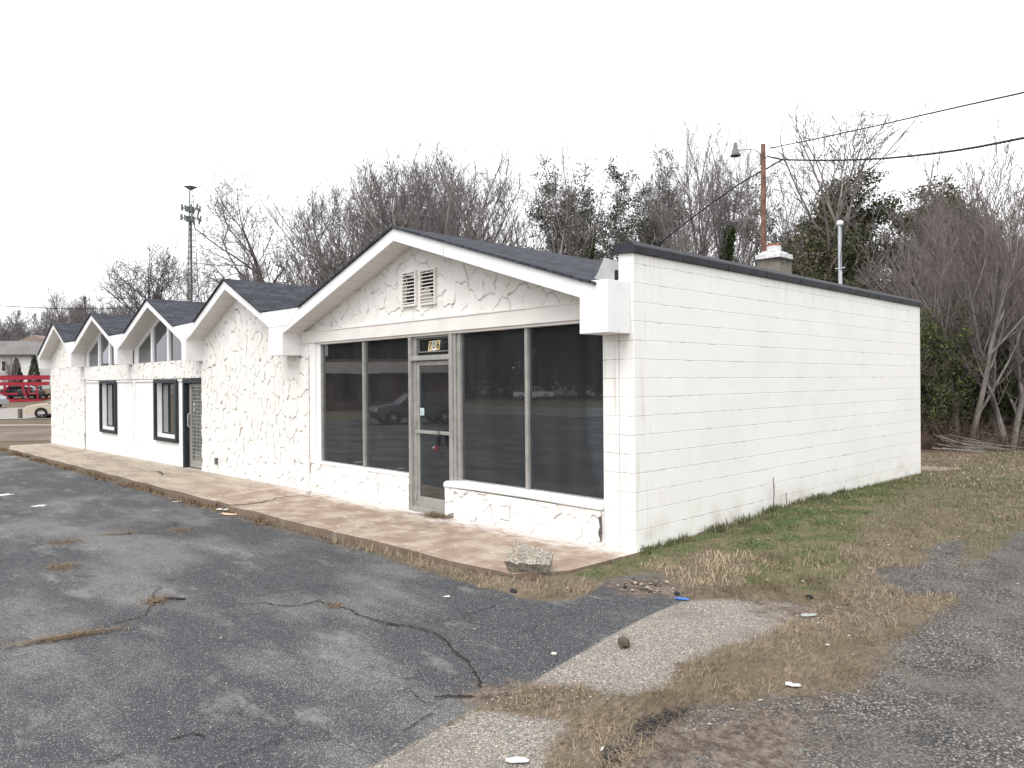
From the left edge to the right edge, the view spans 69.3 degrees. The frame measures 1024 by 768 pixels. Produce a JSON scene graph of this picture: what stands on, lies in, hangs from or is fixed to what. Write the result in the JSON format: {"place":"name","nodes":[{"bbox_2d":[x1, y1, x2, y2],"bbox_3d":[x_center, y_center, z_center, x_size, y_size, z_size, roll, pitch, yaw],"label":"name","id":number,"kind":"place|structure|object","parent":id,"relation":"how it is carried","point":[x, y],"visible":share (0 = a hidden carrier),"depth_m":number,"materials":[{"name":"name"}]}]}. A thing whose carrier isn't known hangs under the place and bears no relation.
{"place":"outdoors","nodes":[
{"label":"outdoors","id":0,"kind":"place"},
{"bbox_2d":[1,385,45,398],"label":"dark car","id":1,"kind":"object","parent":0,"point":[14,389],"visible":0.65,"depth_m":73.18,"materials":[{"name":"black paint"}]},
{"bbox_2d":[0,428,50,440],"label":"lane","id":2,"kind":"structure","parent":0,"point":[40,434],"depth_m":31.87,"materials":[{"name":"concrete"}]},
{"bbox_2d":[0,408,50,418],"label":"road","id":3,"kind":"structure","parent":0,"point":[8,413],"depth_m":50.44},
{"bbox_2d":[0,394,8,406],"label":"parked car","id":4,"kind":"object","parent":3,"relation":"on","point":[4,399],"visible":1,"depth_m":60.52,"materials":[{"name":"silver metal"}]},
{"bbox_2d":[25,401,50,417],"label":"parked car","id":5,"kind":"object","parent":3,"relation":"on","point":[43,410],"visible":0.3,"depth_m":45.68,"materials":[{"name":"beige paint"}]},
{"bbox_2d":[0,305,134,308],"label":"power cable","id":6,"kind":"object","parent":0,"point":[69,308],"visible":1,"depth_m":63.12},
{"bbox_2d":[9,443,644,581],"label":"sidewalk","id":7,"kind":"structure","parent":0,"point":[471,545],"depth_m":10.07,"materials":[{"name":"concrete"}]},
{"bbox_2d":[413,510,456,519],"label":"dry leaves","id":8,"kind":"object","parent":7,"relation":"on","point":[440,515],"visible":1,"depth_m":10.07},
{"bbox_2d":[504,541,552,572],"bbox_3d":[0.161,1.655,7.058,0.455,0.261,0.250,0,0,6],"label":"granite block","id":9,"kind":"object","parent":7,"relation":"on","point":[524,558],"depth_m":7.01,"materials":[{"name":"stone"}]},
{"bbox_2d":[0,451,685,767],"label":"parking lot","id":10,"kind":"structure","parent":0,"point":[316,684],"depth_m":5.55,"materials":[{"name":"asphalt"}]},
{"bbox_2d":[34,558,87,571],"bbox_3d":[-4.855,1.949,7.916,0.646,0.032,0.648,-1,0,-44],"label":"straw clump","id":11,"kind":"object","parent":10,"relation":"on","point":[65,564],"visible":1,"depth_m":7.93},
{"bbox_2d":[43,536,92,547],"bbox_3d":[-5.627,1.960,9.268,0.812,0.039,0.664,0,0,24],"label":"straw clump","id":12,"kind":"object","parent":10,"relation":"on","point":[73,539],"visible":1,"depth_m":9.24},
{"bbox_2d":[2,622,154,649],"bbox_3d":[-3.365,1.920,5.692,1.123,0.033,0.247,-1,0,-31],"label":"straw clump","id":13,"kind":"object","parent":10,"relation":"on","point":[79,632],"visible":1,"depth_m":5.66,"materials":[{"name":"plant"}]},
{"bbox_2d":[95,530,167,535],"bbox_3d":[-5.179,1.956,9.746,1.308,0.038,0.278,0,0,-11],"label":"straw clump","id":14,"kind":"object","parent":10,"relation":"on","point":[126,533],"visible":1,"depth_m":9.76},
{"bbox_2d":[137,594,171,606],"bbox_3d":[-3.169,1.918,6.583,0.490,0.037,0.324,0,0,24],"label":"straw clump","id":15,"kind":"object","parent":10,"relation":"on","point":[151,600],"visible":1,"depth_m":6.58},
{"bbox_2d":[166,526,195,533],"bbox_3d":[-4.441,1.946,9.910,0.648,0.038,0.667,-1,0,-44],"label":"straw clump","id":16,"kind":"object","parent":10,"relation":"on","point":[181,529],"visible":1,"depth_m":9.89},
{"bbox_2d":[1,522,495,761],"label":"pavement cracks","id":17,"kind":"object","parent":10,"relation":"on","point":[468,661],"visible":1,"depth_m":5.54,"materials":[{"name":"asphalt"}]},
{"bbox_2d":[324,601,345,609],"bbox_3d":[-1.496,1.880,6.310,0.236,0.032,0.255,-1,0,-44],"label":"straw clump","id":18,"kind":"object","parent":10,"relation":"on","point":[332,605],"visible":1,"depth_m":6.30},
{"bbox_2d":[0,389,1023,767],"bbox_3d":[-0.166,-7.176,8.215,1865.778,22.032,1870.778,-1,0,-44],"label":"ground","id":19,"kind":"structure","parent":0,"point":[762,665],"depth_m":6.75,"materials":[{"name":"plant"}]},
{"bbox_2d":[0,356,21,381],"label":"bare tree","id":20,"kind":"object","parent":19,"relation":"on","point":[8,370],"visible":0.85,"depth_m":87.83,"materials":[{"name":"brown plant"}]},
{"bbox_2d":[11,358,23,381],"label":"conical shrub","id":21,"kind":"object","parent":19,"relation":"on","point":[19,372],"visible":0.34,"depth_m":89.81,"materials":[{"name":"green plant"}]},
{"bbox_2d":[0,341,50,388],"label":"white house","id":22,"kind":"structure","parent":19,"relation":"on","point":[24,351],"depth_m":99.99,"materials":[{"name":"paint"}]},
{"bbox_2d":[0,375,50,401],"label":"car trailer","id":23,"kind":"object","parent":19,"relation":"on","point":[23,384],"visible":0.79,"depth_m":72.78,"materials":[{"name":"red paint"}]},
{"bbox_2d":[19,335,45,341],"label":"tan house","id":24,"kind":"structure","parent":19,"relation":"on","point":[35,338],"depth_m":117.48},
{"bbox_2d":[27,355,42,389],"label":"conical shrub","id":25,"kind":"object","parent":19,"relation":"on","point":[33,368],"visible":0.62,"depth_m":89.80,"materials":[{"name":"green plant"}]},
{"bbox_2d":[26,281,101,335],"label":"bare tree","id":26,"kind":"object","parent":19,"relation":"on","point":[62,320],"visible":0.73,"depth_m":123.32,"materials":[{"name":"brown plant"}]},
{"bbox_2d":[0,302,132,340],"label":"distant wood","id":27,"kind":"object","parent":19,"relation":"on","point":[17,331],"visible":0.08,"depth_m":144.97,"materials":[{"name":"plant"}]},
{"bbox_2d":[83,296,86,321],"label":"utility pole","id":28,"kind":"object","parent":19,"relation":"on","point":[85,314],"visible":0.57,"depth_m":84.88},
{"bbox_2d":[68,290,109,323],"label":"bare tree","id":29,"kind":"object","parent":19,"relation":"on","point":[82,312],"visible":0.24,"depth_m":128.06,"materials":[{"name":"brown plant"}]},
{"bbox_2d":[106,289,141,314],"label":"bare tree","id":30,"kind":"object","parent":19,"relation":"on","point":[126,311],"visible":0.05,"depth_m":121.10,"materials":[{"name":"brown plant"}]},
{"bbox_2d":[0,447,271,525],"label":"dry grass","id":31,"kind":"structure","parent":19,"relation":"on","point":[106,478],"depth_m":14.20,"materials":[{"name":"brown plant"}]},
{"bbox_2d":[90,225,212,314],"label":"bare tree","id":32,"kind":"object","parent":19,"relation":"on","point":[157,293],"visible":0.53,"depth_m":87.82,"materials":[{"name":"brown plant"}]},
{"bbox_2d":[180,185,201,299],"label":"lattice tower","id":33,"kind":"structure","parent":19,"relation":"on","point":[190,208],"depth_m":164.73,"materials":[{"name":"metal"}]},
{"bbox_2d":[171,245,216,301],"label":"bare tree","id":34,"kind":"object","parent":19,"relation":"on","point":[194,289],"visible":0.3,"depth_m":77.05,"materials":[{"name":"brown plant"}]},
{"bbox_2d":[179,148,318,293],"bbox_3d":[-13.355,-5.022,39.672,7.332,15.347,9.954,0,0,0],"label":"bare tree","id":35,"kind":"object","parent":19,"relation":"on","point":[255,269],"visible":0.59,"depth_m":37.88,"materials":[{"name":"grey plant"}]},
{"bbox_2d":[250,158,376,286],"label":"bare tree","id":36,"kind":"object","parent":19,"relation":"on","point":[310,223],"visible":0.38,"depth_m":50.90,"materials":[{"name":"brown plant"}]},
{"bbox_2d":[278,152,405,286],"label":"bare tree","id":37,"kind":"object","parent":19,"relation":"on","point":[311,243],"visible":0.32,"depth_m":51.75,"materials":[{"name":"brown plant"}]},
{"bbox_2d":[330,135,446,274],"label":"bare tree","id":38,"kind":"object","parent":19,"relation":"on","point":[424,208],"visible":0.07,"depth_m":46.16,"materials":[{"name":"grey plant"}]},
{"bbox_2d":[306,117,472,282],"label":"bare tree","id":39,"kind":"object","parent":19,"relation":"on","point":[388,211],"visible":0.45,"depth_m":41.76,"materials":[{"name":"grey plant"}]},
{"bbox_2d":[338,129,461,260],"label":"bare tree","id":40,"kind":"object","parent":19,"relation":"on","point":[406,221],"visible":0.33,"depth_m":41.22,"materials":[{"name":"grey plant"}]},
{"bbox_2d":[240,512,594,597],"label":"dry grass","id":41,"kind":"structure","parent":19,"relation":"on","point":[555,580],"depth_m":7.01,"materials":[{"name":"plant"}]},
{"bbox_2d":[388,146,477,236],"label":"bare tree","id":42,"kind":"object","parent":19,"relation":"on","point":[448,181],"visible":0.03,"depth_m":58.76,"materials":[{"name":"grey plant"}]},
{"bbox_2d":[402,132,502,243],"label":"bare tree","id":43,"kind":"object","parent":19,"relation":"on","point":[448,190],"visible":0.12,"depth_m":53.35,"materials":[{"name":"grey plant"}]},
{"bbox_2d":[421,162,529,247],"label":"bare tree","id":44,"kind":"object","parent":19,"relation":"on","point":[475,211],"visible":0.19,"depth_m":48.38,"materials":[{"name":"grey plant"}]},
{"bbox_2d":[37,220,922,550],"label":"storefront building","id":45,"kind":"structure","parent":19,"relation":"on","point":[637,396],"depth_m":10.43,"materials":[{"name":"concrete"}]},
{"bbox_2d":[99,381,117,433],"bbox_3d":[-11.595,0.658,21.431,0.250,1.505,1.550,-1,0,-44],"label":"window","id":46,"kind":"structure","parent":45,"relation":"in","point":[108,416],"depth_m":21.80,"materials":[{"name":"paint"}]},
{"bbox_2d":[86,331,133,366],"bbox_3d":[-11.773,-1.185,21.539,0.100,1.288,4.360,-1,0,-44],"label":"clerestory window","id":47,"kind":"structure","parent":45,"relation":"in","point":[101,353],"depth_m":21.97,"materials":[{"name":"white paint"}]},
{"bbox_2d":[134,318,181,362],"bbox_3d":[-8.489,-1.201,18.114,0.100,1.288,4.550,-1,0,-44],"label":"clerestory window","id":48,"kind":"structure","parent":45,"relation":"in","point":[159,344],"depth_m":18.46,"materials":[{"name":"glass"}]},
{"bbox_2d":[153,379,178,442],"bbox_3d":[-8.348,0.644,18.046,0.250,1.500,1.570,-1,0,-44],"label":"window","id":49,"kind":"structure","parent":45,"relation":"in","point":[165,392],"depth_m":18.35,"materials":[{"name":"paint"}]},
{"bbox_2d":[187,383,202,468],"bbox_3d":[-7.118,0.943,16.723,0.119,1.910,0.940,-1,0,-44],"label":"door","id":50,"kind":"structure","parent":45,"relation":"in","point":[195,390],"depth_m":16.85,"materials":[{"name":"metal"}]},
{"bbox_2d":[321,338,408,472],"bbox_3d":[-2.342,0.319,11.725,0.075,1.990,2.570,-1,0,-44],"label":"shop window","id":51,"kind":"structure","parent":45,"relation":"in","point":[365,405],"depth_m":11.67,"materials":[{"name":"glass"}]},
{"bbox_2d":[414,360,448,509],"bbox_3d":[-1.103,0.712,10.418,0.075,2.075,0.830,-1,0,-44],"label":"door","id":52,"kind":"structure","parent":45,"relation":"in","point":[432,376],"depth_m":10.46,"materials":[{"name":"glass"}]},
{"bbox_2d":[433,431,440,451],"bbox_3d":[-1.045,0.788,10.244,0.064,0.293,0.129,-1,0,-44],"label":"key lockbox","id":53,"kind":"object","parent":52,"relation":"hanging from","point":[438,442],"visible":1,"depth_m":10.22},
{"bbox_2d":[418,336,447,355],"bbox_3d":[-1.092,-0.531,10.413,0.018,0.250,0.800,-1,0,-44],"label":"transom window","id":54,"kind":"structure","parent":45,"relation":"in","point":[435,345],"depth_m":10.43,"materials":[{"name":"black glass"}]},
{"bbox_2d":[458,324,603,499],"bbox_3d":[0.176,0.304,9.098,0.075,1.983,2.508,-1,0,-44],"label":"shop window","id":55,"kind":"structure","parent":45,"relation":"in","point":[531,399],"depth_m":9.02,"materials":[{"name":"glass"}]},
{"bbox_2d":[404,120,558,252],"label":"bare tree","id":56,"kind":"object","parent":19,"relation":"on","point":[502,201],"visible":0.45,"depth_m":44.22,"materials":[{"name":"grey plant"}]},
{"bbox_2d":[490,115,608,256],"bbox_3d":[2.170,-5.898,38.603,6.277,15.604,4.611,0,0,19],"label":"bare tree","id":57,"kind":"object","parent":19,"relation":"on","point":[564,235],"visible":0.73,"depth_m":38.24,"materials":[{"name":"grey plant"}]},
{"bbox_2d":[508,152,598,256],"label":"bare tree","id":58,"kind":"object","parent":19,"relation":"on","point":[524,191],"visible":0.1,"depth_m":50.01,"materials":[{"name":"grey plant"}]},
{"bbox_2d":[524,157,630,260],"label":"pine tree","id":59,"kind":"object","parent":19,"relation":"on","point":[544,222],"visible":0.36,"depth_m":43.23,"materials":[{"name":"green plant"}]},
{"bbox_2d":[552,156,648,260],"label":"pine tree","id":60,"kind":"object","parent":19,"relation":"on","point":[591,252],"visible":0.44,"depth_m":38.29,"materials":[{"name":"green plant"}]},
{"bbox_2d":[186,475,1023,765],"bbox_3d":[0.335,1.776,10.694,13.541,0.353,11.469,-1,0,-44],"label":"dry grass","id":61,"kind":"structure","parent":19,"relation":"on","point":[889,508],"depth_m":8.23,"materials":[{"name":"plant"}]},
{"bbox_2d":[590,144,657,261],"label":"bare tree","id":62,"kind":"object","parent":19,"relation":"on","point":[619,200],"visible":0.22,"depth_m":52.67,"materials":[{"name":"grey plant"}]},
{"bbox_2d":[239,234,1021,299],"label":"background wood","id":63,"kind":"object","parent":19,"relation":"on","point":[291,283],"depth_m":74.38,"materials":[{"name":"brown plant"}]},
{"bbox_2d":[592,144,688,260],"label":"pine tree","id":64,"kind":"object","parent":19,"relation":"on","point":[642,225],"visible":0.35,"depth_m":47.18,"materials":[{"name":"green plant"}]},
{"bbox_2d":[588,149,697,259],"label":"bare tree","id":65,"kind":"object","parent":19,"relation":"on","point":[657,207],"visible":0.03,"depth_m":56.89,"materials":[{"name":"grey plant"}]},
{"bbox_2d":[622,137,708,254],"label":"bare tree","id":66,"kind":"object","parent":19,"relation":"on","point":[665,196],"visible":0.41,"depth_m":45.86,"materials":[{"name":"grey plant"}]},
{"bbox_2d":[637,98,760,262],"bbox_3d":[10.181,-6.905,39.292,6.890,17.127,5.061,0,0,9],"label":"bare tree","id":67,"kind":"object","parent":19,"relation":"on","point":[687,146],"visible":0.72,"depth_m":39.32,"materials":[{"name":"grey plant"}]},
{"bbox_2d":[635,139,768,263],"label":"bare tree","id":68,"kind":"object","parent":19,"relation":"on","point":[705,248],"visible":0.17,"depth_m":53.22,"materials":[{"name":"grey plant"}]},
{"bbox_2d":[669,130,760,262],"bbox_3d":[9.839,-4.837,34.745,5.310,14.259,3.399,-1,0,-41],"label":"bare tree","id":69,"kind":"object","parent":19,"relation":"on","point":[726,236],"visible":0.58,"depth_m":34.31,"materials":[{"name":"brown plant"}]},
{"bbox_2d":[665,650,769,698],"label":"grass","id":70,"kind":"structure","parent":19,"relation":"on","point":[713,680],"depth_m":4.57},
{"bbox_2d":[693,116,792,264],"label":"bare tree","id":71,"kind":"object","parent":19,"relation":"on","point":[757,237],"visible":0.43,"depth_m":44.79,"materials":[{"name":"grey plant"}]},
{"bbox_2d":[638,486,848,555],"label":"weeds","id":72,"kind":"object","parent":19,"relation":"on","point":[719,527],"visible":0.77,"depth_m":8.95,"materials":[{"name":"plant"}]},
{"bbox_2d":[704,166,802,266],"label":"tree","id":73,"kind":"object","parent":19,"relation":"on","point":[769,230],"visible":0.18,"depth_m":49.65,"materials":[{"name":"green plant"}]},
{"bbox_2d":[759,144,766,251],"bbox_3d":[9.529,-3.691,27.992,0.250,10.736,0.252,-1,0,-44],"label":"utility pole","id":74,"kind":"object","parent":19,"relation":"on","point":[762,159],"visible":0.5,"depth_m":27.90,"materials":[{"name":"brown wood"}]},
{"bbox_2d":[657,160,781,245],"bbox_3d":[8.651,-7.524,31.742,0.297,1.608,9.098,-1,0,-19],"label":"power cable","id":75,"kind":"object","parent":74,"relation":"attached to","point":[719,198],"visible":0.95,"depth_m":31.52,"materials":[{"name":"rubber"}]},
{"bbox_2d":[730,142,760,157],"bbox_3d":[8.818,-8.869,28.042,1.156,0.510,0.392,0,0,-10],"label":"street lamp","id":76,"kind":"object","parent":74,"relation":"attached to","point":[735,153],"visible":1,"depth_m":27.92,"materials":[{"name":"grey metal"}]},
{"bbox_2d":[767,137,1023,160],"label":"power cable","id":77,"kind":"object","parent":74,"relation":"attached to","point":[981,146],"visible":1,"depth_m":19.36,"materials":[{"name":"rubber"}]},
{"bbox_2d":[770,91,1023,148],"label":"power cable","id":78,"kind":"object","parent":74,"relation":"attached to","point":[909,117],"visible":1,"depth_m":18.99,"materials":[{"name":"rubber"}]},
{"bbox_2d":[735,140,817,265],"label":"bare tree","id":79,"kind":"object","parent":19,"relation":"on","point":[783,236],"visible":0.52,"depth_m":47.53,"materials":[{"name":"grey plant"}]},
{"bbox_2d":[547,470,1023,704],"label":"grass","id":80,"kind":"structure","parent":19,"relation":"on","point":[804,502],"depth_m":9.02,"materials":[{"name":"plant"}]},
{"bbox_2d":[600,565,992,767],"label":"dry grass","id":81,"kind":"structure","parent":19,"relation":"on","point":[761,704],"depth_m":4.05,"materials":[{"name":"plant"}]},
{"bbox_2d":[753,215,875,290],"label":"evergreen tree","id":82,"kind":"object","parent":19,"relation":"on","point":[804,264],"visible":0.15,"depth_m":28.51,"materials":[{"name":"green plant"}]},
{"bbox_2d":[737,92,942,288],"bbox_3d":[12.651,-4.601,29.853,6.165,13.575,8.421,0,0,-7],"label":"leaning tree","id":83,"kind":"object","parent":19,"relation":"on","point":[840,206],"visible":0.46,"depth_m":28.68,"materials":[{"name":"grey plant"}]},
{"bbox_2d":[782,166,919,295],"bbox_3d":[15.403,-3.878,34.029,7.872,11.122,6.458,0,0,-15],"label":"evergreen tree","id":84,"kind":"object","parent":19,"relation":"on","point":[866,219],"visible":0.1,"depth_m":32.18,"materials":[{"name":"green plant"}]},
{"bbox_2d":[734,471,1021,581],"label":"fallen leaves","id":85,"kind":"object","parent":19,"relation":"on","point":[891,534],"visible":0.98,"depth_m":9.29,"materials":[{"name":"brown plant"}]},
{"bbox_2d":[790,157,1012,287],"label":"bare tree","id":86,"kind":"object","parent":19,"relation":"on","point":[873,211],"visible":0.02,"depth_m":41.58,"materials":[{"name":"grey plant"}]},
{"bbox_2d":[825,207,1023,455],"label":"undergrowth","id":87,"kind":"object","parent":19,"relation":"on","point":[967,337],"visible":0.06,"depth_m":19.42,"materials":[{"name":"plant"}]},
{"bbox_2d":[829,448,1023,524],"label":"grass","id":88,"kind":"structure","parent":19,"relation":"on","point":[1006,451],"depth_m":12.25,"materials":[{"name":"plant"}]},
{"bbox_2d":[852,206,1018,353],"bbox_3d":[15.614,-2.587,26.843,7.249,8.701,4.762,-1,0,-23],"label":"bare tree","id":89,"kind":"object","parent":19,"relation":"on","point":[868,284],"visible":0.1,"depth_m":26.19,"materials":[{"name":"brown plant"}]},
{"bbox_2d":[921,466,960,471],"bbox_3d":[8.418,1.784,14.689,0.850,0.222,0.700,0,0,35],"label":"concrete pad","id":90,"kind":"object","parent":19,"relation":"on","point":[926,468],"visible":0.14,"depth_m":14.66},
{"bbox_2d":[866,178,1023,448],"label":"bare tree","id":91,"kind":"object","parent":19,"relation":"on","point":[977,343],"visible":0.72,"depth_m":18.83,"materials":[{"name":"brown plant"}]},
{"bbox_2d":[874,174,1016,350],"bbox_3d":[18.525,-3.908,32.933,7.759,10.962,6.365,0,0,8],"label":"evergreen tree","id":92,"kind":"object","parent":19,"relation":"on","point":[907,217],"visible":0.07,"depth_m":32.91,"materials":[{"name":"green plant"}]},
{"bbox_2d":[875,182,1023,443],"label":"bare tree","id":93,"kind":"object","parent":19,"relation":"on","point":[990,361],"visible":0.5,"depth_m":18.73,"materials":[{"name":"brown plant"}]},
{"bbox_2d":[886,157,1023,392],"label":"bare tree","id":94,"kind":"object","parent":19,"relation":"on","point":[953,220],"visible":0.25,"depth_m":24.29,"materials":[{"name":"brown plant"}]},
{"bbox_2d":[887,116,1023,335],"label":"bare tree","id":95,"kind":"object","parent":19,"relation":"on","point":[930,182],"visible":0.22,"depth_m":24.61,"materials":[{"name":"brown plant"}]},
{"bbox_2d":[897,448,1023,494],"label":"dry grass","id":96,"kind":"structure","parent":19,"relation":"on","point":[944,455],"depth_m":14.83,"materials":[{"name":"plant"}]},
{"bbox_2d":[920,298,1004,437],"bbox_3d":[11.326,-0.156,19.939,3.119,4.084,4.099,0,0,45],"label":"evergreen shrub","id":97,"kind":"object","parent":19,"relation":"on","point":[929,393],"visible":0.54,"depth_m":18.98,"materials":[{"name":"green plant"}]},
{"bbox_2d":[920,399,1023,452],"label":"undergrowth","id":98,"kind":"object","parent":19,"relation":"on","point":[930,439],"visible":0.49,"depth_m":19.08,"materials":[{"name":"plant"}]},
{"bbox_2d":[928,349,1023,434],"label":"evergreen shrub","id":99,"kind":"object","parent":19,"relation":"on","point":[991,410],"visible":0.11,"depth_m":19.43,"materials":[{"name":"green plant"}]},
{"bbox_2d":[932,432,1023,451],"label":"branch pile","id":100,"kind":"object","parent":19,"relation":"on","point":[969,446],"visible":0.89,"depth_m":18.61,"materials":[{"name":"grey plant"}]},
{"bbox_2d":[939,310,1023,425],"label":"evergreen shrub","id":101,"kind":"object","parent":19,"relation":"on","point":[1011,412],"visible":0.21,"depth_m":19.30,"materials":[{"name":"green plant"}]},
{"bbox_2d":[0,0,1023,334],"label":"sky","id":102,"kind":"structure","parent":0,"point":[109,109],"materials":[{"name":"white"}]},
{"bbox_2d":[368,598,820,767],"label":"pavement","id":103,"kind":"structure","parent":0,"point":[486,738],"depth_m":4.75,"materials":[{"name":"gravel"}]},
{"bbox_2d":[505,757,528,762],"bbox_3d":[0.027,1.881,3.704,0.120,0.022,0.046,0,0,2],"label":"paper scrap","id":104,"kind":"object","parent":103,"relation":"on","point":[515,759],"visible":1,"depth_m":3.70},
{"bbox_2d":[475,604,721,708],"bbox_3d":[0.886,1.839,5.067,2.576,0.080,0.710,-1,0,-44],"label":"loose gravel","id":105,"kind":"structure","parent":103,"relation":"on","point":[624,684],"depth_m":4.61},
{"bbox_2d":[618,636,629,646],"bbox_3d":[0.777,1.792,5.146,0.085,0.075,0.085,0,0,5],"label":"stone","id":106,"kind":"object","parent":103,"relation":"on","point":[623,641],"visible":1,"depth_m":5.11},
{"bbox_2d":[624,578,675,593],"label":"loose gravel","id":107,"kind":"structure","parent":0,"point":[650,588],"depth_m":6.61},
{"bbox_2d":[638,545,767,588],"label":"dry grass","id":108,"kind":"structure","parent":0,"point":[708,563],"depth_m":7.21,"materials":[{"name":"plant"}]},
{"bbox_2d":[606,527,1023,767],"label":"driveway","id":109,"kind":"structure","parent":0,"point":[941,715],"depth_m":4.17,"materials":[{"name":"gravel"}]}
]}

